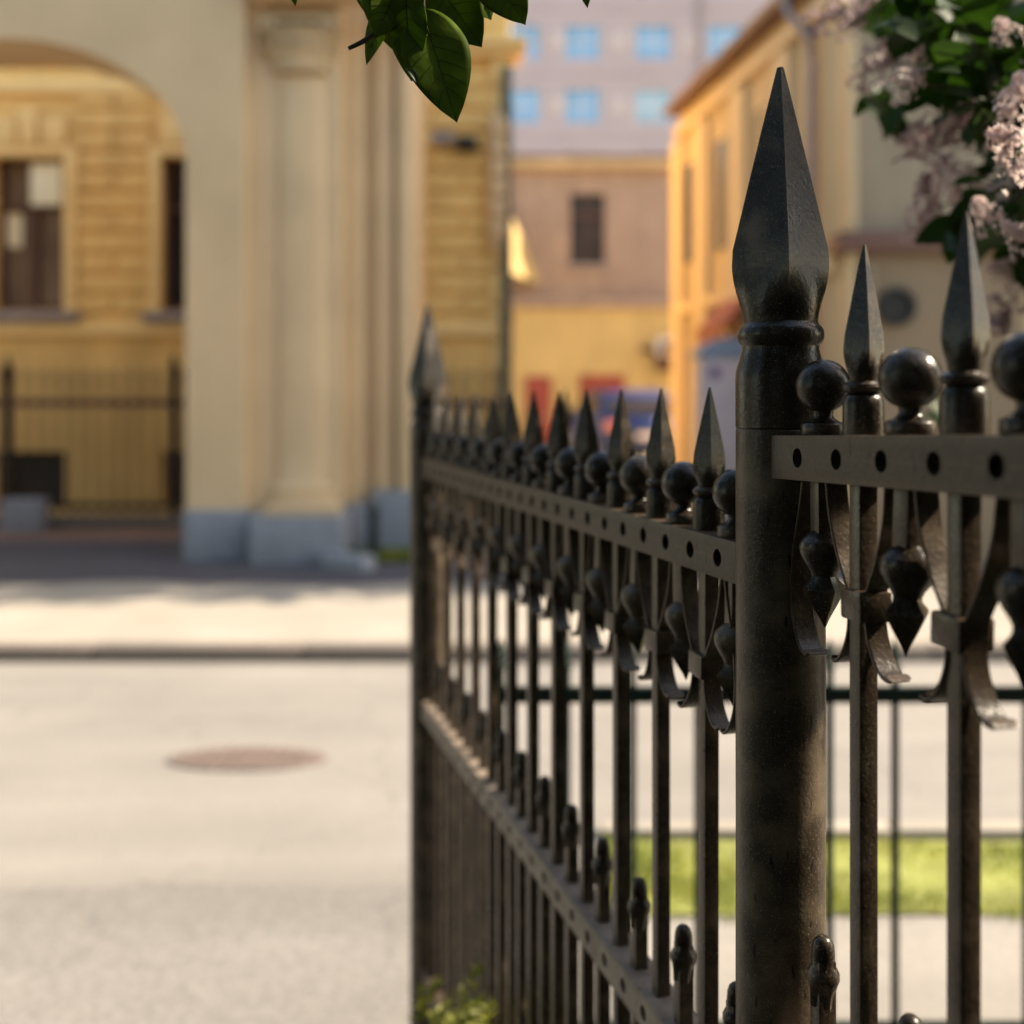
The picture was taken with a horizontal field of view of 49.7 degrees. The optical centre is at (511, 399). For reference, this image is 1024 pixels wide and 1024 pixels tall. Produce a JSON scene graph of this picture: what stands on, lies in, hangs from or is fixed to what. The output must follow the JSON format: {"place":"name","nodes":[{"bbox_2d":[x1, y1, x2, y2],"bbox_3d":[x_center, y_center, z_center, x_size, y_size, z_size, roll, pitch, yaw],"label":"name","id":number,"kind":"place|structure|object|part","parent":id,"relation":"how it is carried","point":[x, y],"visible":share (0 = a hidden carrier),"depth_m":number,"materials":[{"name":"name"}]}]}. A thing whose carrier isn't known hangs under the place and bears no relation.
{"place":"outdoors","nodes":[
{"label":"outdoors","id":0,"kind":"place"},
{"bbox_2d":[0,530,182,538],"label":"passage","id":1,"kind":"object","parent":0,"point":[113,534],"depth_m":11.62,"materials":[{"name":"brick"}]},
{"bbox_2d":[1,498,49,532],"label":"stone block","id":2,"kind":"structure","parent":1,"relation":"on","point":[25,515],"depth_m":11.68,"materials":[{"name":"grey stone"}]},
{"bbox_2d":[0,353,506,529],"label":"courtyard fence","id":3,"kind":"object","parent":1,"relation":"on","point":[172,520],"visible":0.48,"depth_m":12.12,"materials":[{"name":"metal"}]},
{"bbox_2d":[0,862,612,1023],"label":"driveway","id":4,"kind":"structure","parent":0,"point":[293,953],"depth_m":2.98,"materials":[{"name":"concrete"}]},
{"bbox_2d":[409,304,446,1023],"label":"fence post","id":5,"kind":"object","parent":4,"relation":"on","point":[427,378],"visible":0.63,"depth_m":2.50,"materials":[{"name":"metal"}]},
{"bbox_2d":[407,960,495,1023],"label":"weed","id":6,"kind":"object","parent":4,"relation":"on","point":[466,1018],"visible":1,"depth_m":1.92,"materials":[{"name":"green plant"}]},
{"bbox_2d":[562,388,572,643],"bbox_3d":[0.127,0.737,2.620,0.034,1.526,0.034,0,0,0],"label":"slim post","id":7,"kind":"object","parent":4,"relation":"on","point":[567,410],"visible":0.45,"depth_m":2.61,"materials":[{"name":"metal"}]},
{"bbox_2d":[349,545,409,562],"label":"grass","id":8,"kind":"structure","parent":0,"point":[396,555],"depth_m":9.76,"materials":[{"name":"green plant"}]},
{"bbox_2d":[292,0,589,121],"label":"lilac branch","id":9,"kind":"object","parent":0,"point":[428,42],"visible":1,"depth_m":0.99,"materials":[{"name":"green plant"}]},
{"bbox_2d":[0,539,983,584],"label":"pavement","id":10,"kind":"structure","parent":0,"point":[37,561],"depth_m":9.25,"materials":[{"name":"concrete"}]},
{"bbox_2d":[0,0,422,564],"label":"arched gateway","id":11,"kind":"object","parent":10,"relation":"on","point":[300,125],"visible":0.98,"depth_m":9.87,"materials":[{"name":"beige paint"}]},
{"bbox_2d":[319,551,374,571],"bbox_3d":[-1.380,1.355,9.250,0.500,0.130,0.160,0,0,35],"label":"kerb stone","id":12,"kind":"object","parent":10,"relation":"on","point":[349,561],"visible":1,"depth_m":9.16,"materials":[{"name":"grey stone"}]},
{"bbox_2d":[368,503,380,559],"bbox_3d":[-1.215,1.165,9.720,0.140,0.510,0.140,0,0,0],"label":"bollard","id":13,"kind":"object","parent":10,"relation":"on","point":[373,512],"visible":0.78,"depth_m":9.69,"materials":[{"name":"grey metal"}]},
{"bbox_2d":[689,337,741,521],"bbox_3d":[2.221,0.399,11.242,0.760,2.042,0.555,0,0,0],"label":"kiosk","id":14,"kind":"object","parent":10,"relation":"on","point":[714,363],"visible":0.25,"depth_m":11.00,"materials":[{"name":"paint"}]},
{"bbox_2d":[705,391,735,521],"bbox_3d":[2.221,0.570,10.982,0.600,1.300,0.034,0,0,0],"label":"door","id":15,"kind":"structure","parent":14,"relation":"in","point":[724,401],"depth_m":10.99,"materials":[{"name":"paint"}]},
{"bbox_2d":[663,0,1023,563],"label":"orange building","id":16,"kind":"structure","parent":10,"relation":"on","point":[863,187],"depth_m":10.12,"materials":[{"name":"paint"}]},
{"bbox_2d":[683,155,693,268],"bbox_3d":[2.314,-2.430,14.421,0.028,1.400,0.520,0,0,-7],"label":"window","id":17,"kind":"structure","parent":16,"relation":"in","point":[688,166],"depth_m":14.48,"materials":[{"name":"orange glass"}]},
{"bbox_2d":[696,298,740,346],"bbox_3d":[2.362,-0.850,12.452,0.302,0.561,1.000,0,0,-7],"label":"awning","id":18,"kind":"object","parent":16,"relation":"attached to","point":[715,322],"visible":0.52,"depth_m":12.37,"materials":[{"name":"fabric"}]},
{"bbox_2d":[714,129,729,255],"bbox_3d":[2.479,-2.430,13.081,0.028,1.400,0.520,0,0,-7],"label":"window","id":19,"kind":"structure","parent":16,"relation":"in","point":[721,143],"depth_m":13.06,"materials":[{"name":"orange glass"}]},
{"bbox_2d":[753,97,769,162],"bbox_3d":[2.651,-2.430,11.691,0.028,1.400,0.520,0,0,-7],"label":"window","id":20,"kind":"structure","parent":16,"relation":"in","point":[759,112],"depth_m":11.83,"materials":[{"name":"orange glass"}]},
{"bbox_2d":[0,581,1011,643],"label":"pavement","id":21,"kind":"structure","parent":0,"point":[129,611],"depth_m":7.29,"materials":[{"name":"grey concrete"}]},
{"bbox_2d":[0,662,1021,915],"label":"road","id":22,"kind":"structure","parent":0,"point":[96,790],"depth_m":4.48,"materials":[{"name":"grey asphalt"}]},
{"bbox_2d":[166,747,327,771],"bbox_3d":[-1.100,1.493,4.600,0.670,0.014,0.295,0,0,0],"label":"manhole cover","id":23,"kind":"object","parent":22,"relation":"on","point":[241,759],"visible":1,"depth_m":4.57,"materials":[{"name":"metal"}]},
{"bbox_2d":[0,642,1009,662],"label":"kerb","id":24,"kind":"structure","parent":22,"relation":"on","point":[225,652],"depth_m":6.30,"materials":[{"name":"concrete"}]},
{"bbox_2d":[600,821,1021,839],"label":"kerb","id":25,"kind":"structure","parent":22,"relation":"on","point":[937,830],"depth_m":3.76,"materials":[{"name":"grey concrete"}]},
{"bbox_2d":[599,831,1021,922],"bbox_3d":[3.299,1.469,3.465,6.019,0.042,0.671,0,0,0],"label":"grass","id":26,"kind":"structure","parent":0,"point":[731,867],"depth_m":3.43,"materials":[{"name":"green plant"}]},
{"bbox_2d":[648,916,1021,1019],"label":"pavement","id":27,"kind":"structure","parent":0,"point":[922,967],"depth_m":2.92,"materials":[{"name":"grey concrete"}]},
{"bbox_2d":[497,638,1023,1023],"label":"green fence","id":28,"kind":"object","parent":27,"relation":"on","point":[895,695],"visible":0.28,"depth_m":2.57,"materials":[{"name":"metal"}]},
{"bbox_2d":[801,0,1023,427],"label":"lilac bush","id":29,"kind":"object","parent":27,"relation":"on","point":[969,51],"visible":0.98,"depth_m":1.68,"materials":[{"name":"green plant"}]},
{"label":"yard","id":30,"kind":"structure","parent":0,"visible":0},
{"bbox_2d":[0,12,526,514],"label":"ochre building","id":31,"kind":"structure","parent":30,"relation":"on","point":[92,222],"depth_m":12.83,"materials":[{"name":"paint"}]},
{"bbox_2d":[0,159,63,309],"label":"window","id":32,"kind":"structure","parent":31,"relation":"in","point":[31,190],"depth_m":13.00,"materials":[{"name":"brown glass"}]},
{"bbox_2d":[2,451,65,502],"bbox_3d":[-5.589,0.914,13.010,0.818,0.619,0.020,0,0,0],"label":"basement window","id":33,"kind":"structure","parent":31,"relation":"in","point":[21,456],"depth_m":13.00,"materials":[{"name":"black glass"}]},
{"bbox_2d":[164,159,185,309],"bbox_3d":[-3.644,-1.920,12.962,0.839,1.778,0.095,0,0,0],"label":"window","id":34,"kind":"structure","parent":31,"relation":"in","point":[174,169],"depth_m":13.00,"materials":[{"name":"brown glass"}]},
{"bbox_2d":[166,451,185,502],"bbox_3d":[-3.644,0.914,13.010,0.839,0.619,0.020,0,0,0],"label":"basement window","id":35,"kind":"structure","parent":31,"relation":"in","point":[179,452],"depth_m":13.00,"materials":[{"name":"black glass"}]},
{"bbox_2d":[431,131,476,150],"bbox_3d":[-0.659,-2.949,12.654,0.520,0.170,0.307,0,0,0],"label":"floodlight","id":36,"kind":"object","parent":31,"relation":"attached to","point":[466,143],"visible":1,"depth_m":12.58,"materials":[{"name":"metal"}]},
{"bbox_2d":[512,154,670,443],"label":"yard building","id":37,"kind":"structure","parent":30,"relation":"on","point":[591,272],"depth_m":30.00,"materials":[{"name":"beige paint"}]},
{"bbox_2d":[525,376,550,443],"bbox_3d":[0.708,0.417,29.634,0.700,2.067,0.128,0,0,0],"label":"door","id":38,"kind":"structure","parent":37,"relation":"in","point":[541,385],"depth_m":29.64,"materials":[{"name":"red paint"}]},
{"bbox_2d":[570,194,604,263],"bbox_3d":[2.050,-4.625,30.170,0.950,1.917,0.100,0,0,0],"label":"window","id":39,"kind":"structure","parent":37,"relation":"in","point":[587,212],"depth_m":30.20,"materials":[{"name":"brown glass"}]},
{"bbox_2d":[579,375,623,399],"bbox_3d":[2.408,0.402,29.669,1.200,2.097,0.058,0,0,0],"label":"garage door","id":40,"kind":"structure","parent":37,"relation":"in","point":[589,382],"depth_m":29.64,"materials":[{"name":"red paint"}]},
{"bbox_2d":[639,338,670,370],"bbox_3d":[3.965,-1.187,29.437,1.106,0.880,0.534,0,0,0],"label":"air conditioner","id":41,"kind":"object","parent":37,"relation":"attached to","point":[662,352],"visible":0.63,"depth_m":29.24,"materials":[{"name":"white paint"}]},
{"bbox_2d":[570,390,670,455],"bbox_3d":[2.411,0.610,24.485,2.160,1.620,4.310,0,0,-10],"label":"car","id":42,"kind":"object","parent":30,"relation":"on","point":[641,406],"visible":0.36,"depth_m":22.87,"materials":[{"name":"blue paint"}]},
{"bbox_3d":[1.647,0.120,24.213,0.170,0.400,2.200,0,0,-10],"label":"side window","id":43,"kind":"part","parent":42,"relation":"part of","materials":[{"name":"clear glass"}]},
{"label":"rear window","id":44,"kind":"part","parent":42,"relation":"part of","materials":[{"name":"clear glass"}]},
{"bbox_2d":[510,0,770,153],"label":"apartment block","id":45,"kind":"structure","parent":30,"relation":"on","point":[606,76],"depth_m":52.00,"materials":[{"name":"white paint"}]},
{"bbox_2d":[510,26,539,57],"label":"window","id":46,"kind":"structure","parent":45,"relation":"in","point":[532,34],"depth_m":52.15,"materials":[{"name":"blue glass"}]},
{"bbox_2d":[512,90,539,121],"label":"window","id":47,"kind":"structure","parent":45,"relation":"in","point":[526,103],"depth_m":52.15,"materials":[{"name":"blue glass"}]},
{"bbox_2d":[564,90,600,121],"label":"window","id":48,"kind":"structure","parent":45,"relation":"in","point":[581,105],"depth_m":52.15,"materials":[{"name":"blue glass"}]},
{"bbox_2d":[564,26,600,57],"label":"window","id":49,"kind":"structure","parent":45,"relation":"in","point":[581,42],"depth_m":52.15,"materials":[{"name":"blue glass"}]},
{"bbox_2d":[635,90,671,121],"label":"window","id":50,"kind":"structure","parent":45,"relation":"in","point":[649,104],"depth_m":52.15,"materials":[{"name":"blue glass"}]},
{"bbox_2d":[635,26,671,57],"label":"window","id":51,"kind":"structure","parent":45,"relation":"in","point":[650,42],"depth_m":52.15,"materials":[{"name":"blue glass"}]},
{"bbox_2d":[707,26,742,57],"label":"window","id":52,"kind":"structure","parent":45,"relation":"in","point":[718,38],"depth_m":52.15,"materials":[{"name":"blue glass"}]},
{"label":"lawn","id":53,"kind":"structure","parent":0,"visible":0},
{"bbox_2d":[732,67,828,1023],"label":"fence post","id":54,"kind":"object","parent":53,"relation":"on","point":[780,262],"visible":0.91,"depth_m":1.00,"materials":[{"name":"metal"}]},
{"bbox_2d":[422,387,735,1023],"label":"iron fence","id":55,"kind":"object","parent":54,"relation":"attached to","point":[620,542],"visible":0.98,"depth_m":1.55,"materials":[{"name":"metal"}]},
{"bbox_2d":[771,211,1023,1023],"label":"iron fence","id":56,"kind":"object","parent":54,"relation":"attached to","point":[910,461],"visible":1,"depth_m":0.80,"materials":[{"name":"metal"}]}
]}

